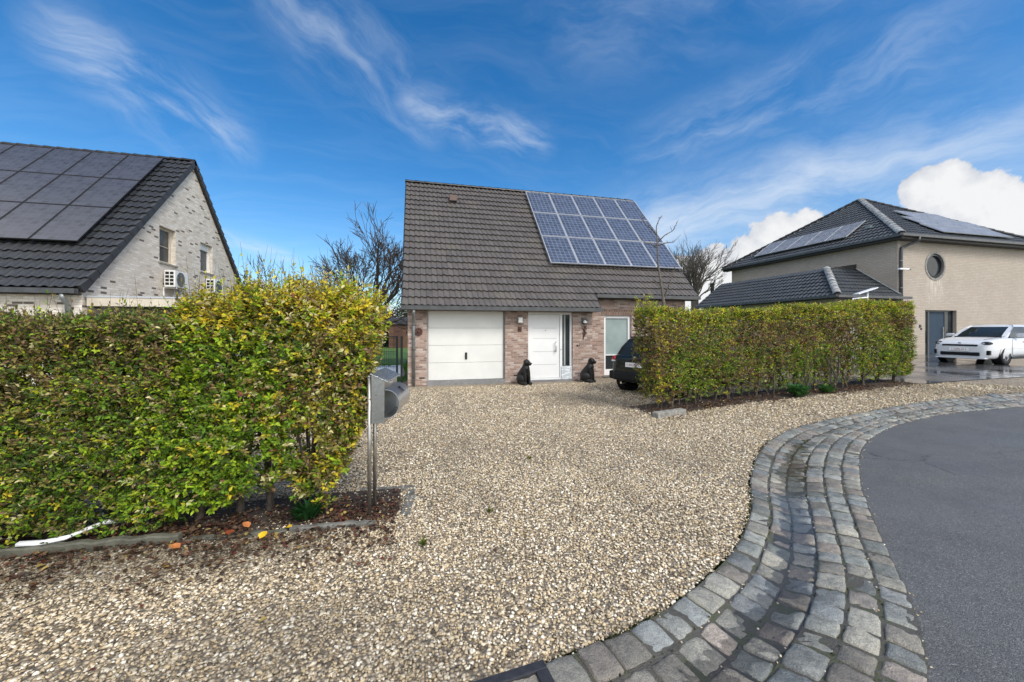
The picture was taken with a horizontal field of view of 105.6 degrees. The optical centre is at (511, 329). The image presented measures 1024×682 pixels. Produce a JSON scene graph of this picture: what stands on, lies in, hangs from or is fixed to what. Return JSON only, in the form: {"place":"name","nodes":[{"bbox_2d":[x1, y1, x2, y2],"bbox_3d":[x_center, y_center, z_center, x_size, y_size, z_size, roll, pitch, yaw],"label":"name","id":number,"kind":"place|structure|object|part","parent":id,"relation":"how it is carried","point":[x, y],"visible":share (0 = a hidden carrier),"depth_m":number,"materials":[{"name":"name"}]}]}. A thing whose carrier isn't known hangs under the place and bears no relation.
{"place":"outdoors","nodes":[
{"label":"outdoors","id":0,"kind":"place"},
{"bbox_2d":[0,488,400,545],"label":"soil bed","id":1,"kind":"object","parent":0,"point":[278,501],"visible":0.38,"depth_m":3.37,"materials":[{"name":"brown soil"}]},
{"bbox_2d":[0,281,209,547],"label":"privet hedge","id":2,"kind":"object","parent":1,"relation":"on","point":[130,341],"visible":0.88,"depth_m":2.90,"materials":[{"name":"green plant"}]},
{"bbox_2d":[242,521,250,526],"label":"fallen leaf","id":3,"kind":"object","parent":1,"relation":"on","point":[246,524],"visible":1,"depth_m":3.12,"materials":[{"name":"orange plant"}]},
{"bbox_2d":[147,243,395,523],"bbox_3d":[-2.024,0.431,3.510,1.846,2.408,0.981,0,0,-14],"label":"privet hedge","id":4,"kind":"object","parent":1,"relation":"on","point":[342,322],"visible":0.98,"depth_m":3.22,"materials":[{"name":"green plant"}]},
{"bbox_2d":[287,495,324,521],"bbox_3d":[-1.737,1.504,3.288,0.286,0.191,0.309,0,0,-26],"label":"garden plant","id":5,"kind":"object","parent":1,"relation":"on","point":[305,510],"visible":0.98,"depth_m":3.25,"materials":[{"name":"green plant"}]},
{"bbox_2d":[367,368,409,516],"bbox_3d":[-1.123,1.010,3.567,0.278,1.281,0.524,0,0,-5],"label":"letterbox","id":6,"kind":"object","parent":1,"relation":"on","point":[390,399],"visible":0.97,"depth_m":3.33,"materials":[{"name":"metal"}]},
{"bbox_2d":[134,345,407,388],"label":"lawn","id":7,"kind":"structure","parent":0,"point":[391,357],"depth_m":23.18,"materials":[{"name":"green plant"}]},
{"bbox_2d":[0,141,243,396],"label":"brick house","id":8,"kind":"structure","parent":7,"relation":"on","point":[78,225],"depth_m":11.52,"materials":[{"name":"white brick"}]},
{"bbox_2d":[158,227,177,267],"bbox_3d":[-11.365,-2.721,12.722,0.250,1.213,0.960,0,0,-14],"label":"window","id":9,"kind":"structure","parent":8,"relation":"in","point":[164,235],"depth_m":12.85,"materials":[{"name":"white glass"}]},
{"bbox_2d":[163,270,188,296],"bbox_3d":[-11.109,-1.500,12.835,0.398,0.840,0.804,0,0,-14],"label":"air conditioner","id":10,"kind":"object","parent":8,"relation":"attached to","point":[172,279],"visible":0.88,"depth_m":12.53,"materials":[{"name":"metal"}]},
{"bbox_2d":[200,243,214,275],"bbox_3d":[-11.945,-2.742,15.077,0.250,1.153,0.990,0,0,-14],"label":"window","id":11,"kind":"structure","parent":8,"relation":"in","point":[204,250],"depth_m":15.26,"materials":[{"name":"white plastic"}]},
{"bbox_2d":[206,279,224,295],"bbox_3d":[-11.713,-1.540,15.291,0.398,0.840,0.804,0,0,-14],"label":"air conditioner","id":12,"kind":"object","parent":8,"relation":"attached to","point":[209,285],"visible":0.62,"depth_m":14.95,"materials":[{"name":"metal"}]},
{"bbox_2d":[86,295,278,382],"bbox_3d":[-9.521,0.378,12.041,3.035,2.445,4.465,0,0,-14],"label":"carport","id":13,"kind":"object","parent":7,"relation":"on","point":[145,301],"visible":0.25,"depth_m":9.78,"materials":[{"name":"metal"}]},
{"bbox_2d":[238,252,287,348],"bbox_3d":[-9.556,-0.617,15.556,1.671,4.638,2.357,0,0,17],"label":"bare shrub","id":14,"kind":"object","parent":7,"relation":"on","point":[259,257],"visible":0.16,"depth_m":14.80,"materials":[{"name":"brown plant"}]},
{"bbox_2d":[268,262,347,291],"bbox_3d":[-9.547,-0.702,18.027,3.202,4.822,2.974,0,0,-14],"label":"bare shrub","id":15,"kind":"object","parent":7,"relation":"on","point":[306,280],"visible":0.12,"depth_m":18.36,"materials":[{"name":"brown plant"}]},
{"bbox_2d":[305,200,407,357],"bbox_3d":[-7.739,-2.629,22.048,6.562,8.658,8.288,0,0,39],"label":"bare tree","id":16,"kind":"object","parent":7,"relation":"on","point":[391,257],"visible":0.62,"depth_m":21.36,"materials":[{"name":"brown plant"}]},
{"bbox_2d":[381,304,392,346],"bbox_3d":[-13.925,-0.622,36.705,7.152,4.911,4.270,0,0,-14],"label":"evergreen shrub","id":17,"kind":"object","parent":7,"relation":"on","point":[388,329],"visible":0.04,"depth_m":36.31,"materials":[{"name":"green plant"}]},
{"bbox_2d":[374,365,404,376],"bbox_3d":[-4.424,1.415,13.473,1.350,0.310,1.080,0,0,-14],"label":"ground sheet","id":18,"kind":"object","parent":7,"relation":"on","point":[394,369],"visible":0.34,"depth_m":13.17,"materials":[{"name":"white plastic"}]},
{"bbox_2d":[387,317,407,347],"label":"garden shed","id":19,"kind":"structure","parent":7,"relation":"on","point":[399,334],"depth_m":34.21,"materials":[{"name":"wood"}]},
{"bbox_2d":[394,326,402,347],"bbox_3d":[-10.010,0.640,34.182,0.800,1.880,0.028,0,0,-14],"label":"door","id":20,"kind":"structure","parent":19,"relation":"in","point":[400,333],"depth_m":34.17,"materials":[{"name":"wood"}]},
{"bbox_2d":[300,363,407,382],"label":"grass","id":21,"kind":"structure","parent":0,"point":[405,369],"depth_m":16.07,"materials":[{"name":"green plant"}]},
{"bbox_2d":[0,366,1023,681],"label":"gravel driveway","id":22,"kind":"structure","parent":0,"point":[482,668],"depth_m":2.65,"materials":[{"name":"beige gravel"}]},
{"bbox_2d":[0,532,182,558],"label":"edging board","id":23,"kind":"object","parent":22,"relation":"on","point":[86,544],"visible":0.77,"depth_m":2.82,"materials":[{"name":"concrete"}]},
{"bbox_2d":[15,519,119,546],"bbox_3d":[-3.270,1.508,2.887,0.560,0.073,0.064,0,0,-35],"label":"plastic strip","id":24,"kind":"object","parent":23,"relation":"on","point":[34,542],"visible":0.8,"depth_m":2.82,"materials":[{"name":"white plastic"}]},
{"bbox_2d":[169,543,179,548],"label":"fallen leaf","id":25,"kind":"object","parent":22,"relation":"on","point":[175,545],"visible":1,"depth_m":2.81,"materials":[{"name":"orange plant"}]},
{"bbox_2d":[182,527,287,542],"bbox_3d":[-2.143,1.631,3.018,0.721,0.108,0.069,0,0,-12],"label":"edging board","id":26,"kind":"object","parent":22,"relation":"on","point":[257,532],"visible":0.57,"depth_m":3.00,"materials":[{"name":"concrete"}]},
{"bbox_2d":[258,531,266,538],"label":"fallen leaf","id":27,"kind":"object","parent":22,"relation":"on","point":[262,534],"visible":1,"depth_m":2.96,"materials":[{"name":"yellow plant"}]},
{"bbox_2d":[240,336,402,383],"bbox_3d":[-5.279,0.915,10.945,4.240,1.470,0.280,0,0,-14],"label":"wire fence","id":28,"kind":"object","parent":22,"relation":"on","point":[386,351],"visible":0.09,"depth_m":11.45,"materials":[{"name":"black metal"}]},
{"bbox_2d":[289,520,375,532],"bbox_3d":[-1.450,1.606,3.151,0.654,0.088,0.055,0,0,-9],"label":"edging board","id":29,"kind":"object","parent":22,"relation":"on","point":[292,529],"visible":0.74,"depth_m":3.14,"materials":[{"name":"concrete"}]},
{"bbox_2d":[360,485,414,490],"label":"kerb slab","id":30,"kind":"structure","parent":22,"relation":"on","point":[395,487],"depth_m":3.94,"materials":[{"name":"concrete"}]},
{"bbox_2d":[400,501,414,515],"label":"kerb slab","id":31,"kind":"structure","parent":22,"relation":"on","point":[407,506],"depth_m":3.48,"materials":[{"name":"concrete"}]},
{"bbox_2d":[405,489,416,500],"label":"kerb slab","id":32,"kind":"structure","parent":22,"relation":"on","point":[411,493],"depth_m":3.77,"materials":[{"name":"concrete"}]},
{"bbox_2d":[419,536,426,545],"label":"weed","id":33,"kind":"object","parent":22,"relation":"on","point":[423,541],"visible":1,"depth_m":2.88,"materials":[{"name":"green plant"}]},
{"bbox_2d":[0,380,940,671],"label":"fallen leaves","id":34,"kind":"object","parent":22,"relation":"on","point":[64,556],"visible":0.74,"depth_m":2.97,"materials":[{"name":"brown plant"}]},
{"bbox_2d":[516,359,531,385],"bbox_3d":[0.334,1.230,11.434,0.376,0.750,0.542,0,0,-42],"label":"dog statue","id":35,"kind":"object","parent":22,"relation":"on","point":[523,377],"visible":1,"depth_m":11.28,"materials":[{"name":"black stone"}]},
{"bbox_2d":[580,358,596,382],"bbox_3d":[2.324,1.230,11.987,0.550,0.750,0.376,0,0,36],"label":"dog statue","id":36,"kind":"object","parent":22,"relation":"on","point":[587,373],"visible":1,"depth_m":11.85,"materials":[{"name":"black stone"}]},
{"bbox_2d":[639,216,677,400],"bbox_3d":[3.427,-0.524,8.930,0.935,4.302,0.302,0,0,-2],"label":"sapling","id":37,"kind":"object","parent":22,"relation":"on","point":[663,295],"visible":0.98,"depth_m":8.99,"materials":[{"name":"brown plant"}]},
{"bbox_2d":[652,408,685,418],"bbox_3d":[2.949,1.577,7.265,0.760,0.145,0.140,0,0,-28],"label":"stone block","id":38,"kind":"object","parent":22,"relation":"on","point":[667,413],"depth_m":7.17,"materials":[{"name":"grey stone"}]},
{"bbox_2d":[609,336,739,397],"bbox_3d":[4.620,0.894,10.634,4.172,1.498,1.727,0,0,-37],"label":"parked car","id":39,"kind":"object","parent":22,"relation":"on","point":[623,372],"visible":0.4,"depth_m":9.76,"materials":[{"name":"black paint"}]},
{"bbox_3d":[4.252,0.443,10.358,2.858,0.405,1.490,0,0,-37],"label":"window glass","id":40,"kind":"part","parent":39,"relation":"part of","materials":[{"name":"black glass"}]},
{"bbox_2d":[0,0,1023,329],"label":"sky","id":41,"kind":"structure","parent":0,"point":[749,122],"materials":[{"name":"blue"}]},
{"bbox_2d":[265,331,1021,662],"bbox_3d":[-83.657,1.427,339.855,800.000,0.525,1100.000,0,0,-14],"label":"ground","id":42,"kind":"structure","parent":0,"point":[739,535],"depth_m":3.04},
{"bbox_2d":[385,303,407,345],"bbox_3d":[-10.568,-0.711,40.756,5.775,5.006,4.296,0,0,-14],"label":"evergreen shrub","id":43,"kind":"object","parent":42,"relation":"on","point":[396,307],"visible":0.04,"depth_m":39.95,"materials":[{"name":"green plant"}]},
{"bbox_2d":[401,179,700,385],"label":"brick house","id":44,"kind":"structure","parent":42,"relation":"on","point":[487,272],"depth_m":12.88,"materials":[{"name":"brown tile"}]},
{"bbox_2d":[415,328,422,335],"bbox_3d":[-2.672,0.050,11.108,0.230,0.227,0.064,0,0,-14],"label":"wall plaque","id":45,"kind":"object","parent":44,"relation":"attached to","point":[418,331],"depth_m":11.11,"materials":[{"name":"metal"}]},
{"bbox_2d":[427,310,503,380],"bbox_3d":[-1.358,0.458,11.584,2.316,2.052,0.115,0,0,-14],"label":"garage door","id":46,"kind":"structure","parent":44,"relation":"in","point":[474,340],"depth_m":11.58,"materials":[{"name":"white plastic"}]},
{"bbox_2d":[530,314,561,377],"bbox_3d":[1.068,0.508,12.157,1.025,1.975,0.130,0,0,-14],"label":"front door","id":47,"kind":"structure","parent":44,"relation":"in","point":[544,329],"depth_m":12.17,"materials":[{"name":"metal"}]},
{"bbox_2d":[582,326,586,339],"bbox_3d":[2.309,0.094,12.345,0.178,0.458,0.072,0,0,-14],"label":"gecko ornament","id":48,"kind":"object","parent":44,"relation":"attached to","point":[585,332],"visible":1,"depth_m":12.32,"materials":[{"name":"metal"}]},
{"bbox_2d":[604,315,629,374],"bbox_3d":[3.556,0.515,13.251,1.016,2.006,0.085,0,0,-14],"label":"window","id":49,"kind":"structure","parent":44,"relation":"in","point":[616,328],"depth_m":13.22,"materials":[{"name":"white plastic"}]},
{"bbox_2d":[669,232,738,330],"bbox_3d":[14.042,-3.061,30.091,5.387,8.940,6.112,0,0,12],"label":"bare tree","id":50,"kind":"object","parent":42,"relation":"on","point":[691,266],"visible":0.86,"depth_m":29.53,"materials":[{"name":"brown plant"}]},
{"bbox_2d":[513,393,1023,681],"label":"cobbled gutter","id":51,"kind":"object","parent":42,"relation":"on","point":[629,651],"visible":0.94,"depth_m":2.35,"materials":[{"name":"stone"}]},
{"bbox_2d":[473,660,554,681],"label":"drain grate","id":52,"kind":"object","parent":51,"relation":"in","point":[539,669],"visible":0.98,"depth_m":1.77,"materials":[{"name":"metal"}]},
{"bbox_2d":[548,392,1018,681],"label":"moss","id":53,"kind":"object","parent":51,"relation":"on","point":[638,621],"visible":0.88,"depth_m":2.39,"materials":[{"name":"green plant"}]},
{"bbox_2d":[695,198,1023,356],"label":"brick house","id":54,"kind":"structure","parent":42,"relation":"on","point":[958,276],"depth_m":20.11,"materials":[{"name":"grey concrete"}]},
{"bbox_2d":[927,254,942,277],"bbox_3d":[21.005,-3.170,19.346,1.226,1.226,0.110,0,0,-14],"label":"round window","id":55,"kind":"structure","parent":54,"relation":"in","point":[934,263],"depth_m":19.40,"materials":[{"name":"grey glass"}]},
{"bbox_2d":[929,312,943,353],"bbox_3d":[21.345,0.148,19.513,1.074,2.105,0.128,0,0,-14],"label":"front door","id":56,"kind":"structure","parent":54,"relation":"in","point":[936,319],"depth_m":19.51,"materials":[{"name":"metal"}]},
{"bbox_2d":[631,379,915,414],"bbox_3d":[6.260,1.477,9.110,8.078,0.244,1.380,0,0,-19],"label":"soil bed","id":57,"kind":"object","parent":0,"point":[642,408],"visible":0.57,"depth_m":8.95,"materials":[{"name":"brown soil"}]},
{"bbox_2d":[631,293,917,408],"bbox_3d":[6.474,0.402,9.306,8.514,2.466,1.397,0,0,-19],"label":"beech hedge","id":58,"kind":"object","parent":57,"relation":"on","point":[883,313],"visible":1,"depth_m":8.98,"materials":[{"name":"green plant"}]},
{"bbox_2d":[783,383,811,396],"bbox_3d":[6.506,1.351,8.823,0.564,0.332,0.515,0,0,-14],"label":"garden plant","id":59,"kind":"object","parent":57,"relation":"on","point":[798,390],"visible":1,"depth_m":8.76,"materials":[{"name":"green plant"}]},
{"bbox_2d":[818,384,836,392],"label":"garden plant","id":60,"kind":"object","parent":57,"relation":"on","point":[826,388],"visible":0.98,"depth_m":9.05,"materials":[{"name":"green plant"}]},
{"bbox_2d":[751,354,1023,383],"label":"forecourt","id":61,"kind":"structure","parent":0,"point":[930,368],"depth_m":12.29,"materials":[{"name":"grey concrete"}]},
{"bbox_2d":[852,287,877,357],"bbox_3d":[13.596,-0.169,15.000,0.883,2.937,0.250,0,0,0],"label":"solar light","id":62,"kind":"object","parent":61,"relation":"on","point":[867,290],"visible":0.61,"depth_m":14.98,"materials":[{"name":"white plastic"}]},
{"bbox_2d":[934,324,1023,364],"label":"parked car","id":63,"kind":"object","parent":61,"relation":"on","point":[1000,344],"visible":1,"depth_m":14.33,"materials":[{"name":"white paint"}]},
{"bbox_3d":[19.073,0.084,15.240,2.858,0.405,1.490,0,0,-18],"label":"window glass","id":64,"kind":"part","parent":63,"relation":"part of","materials":[{"name":"black glass"}]},
{"bbox_2d":[860,407,1023,681],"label":"road","id":65,"kind":"structure","parent":0,"point":[945,498],"depth_m":3.15,"materials":[{"name":"grey asphalt"}]}
]}

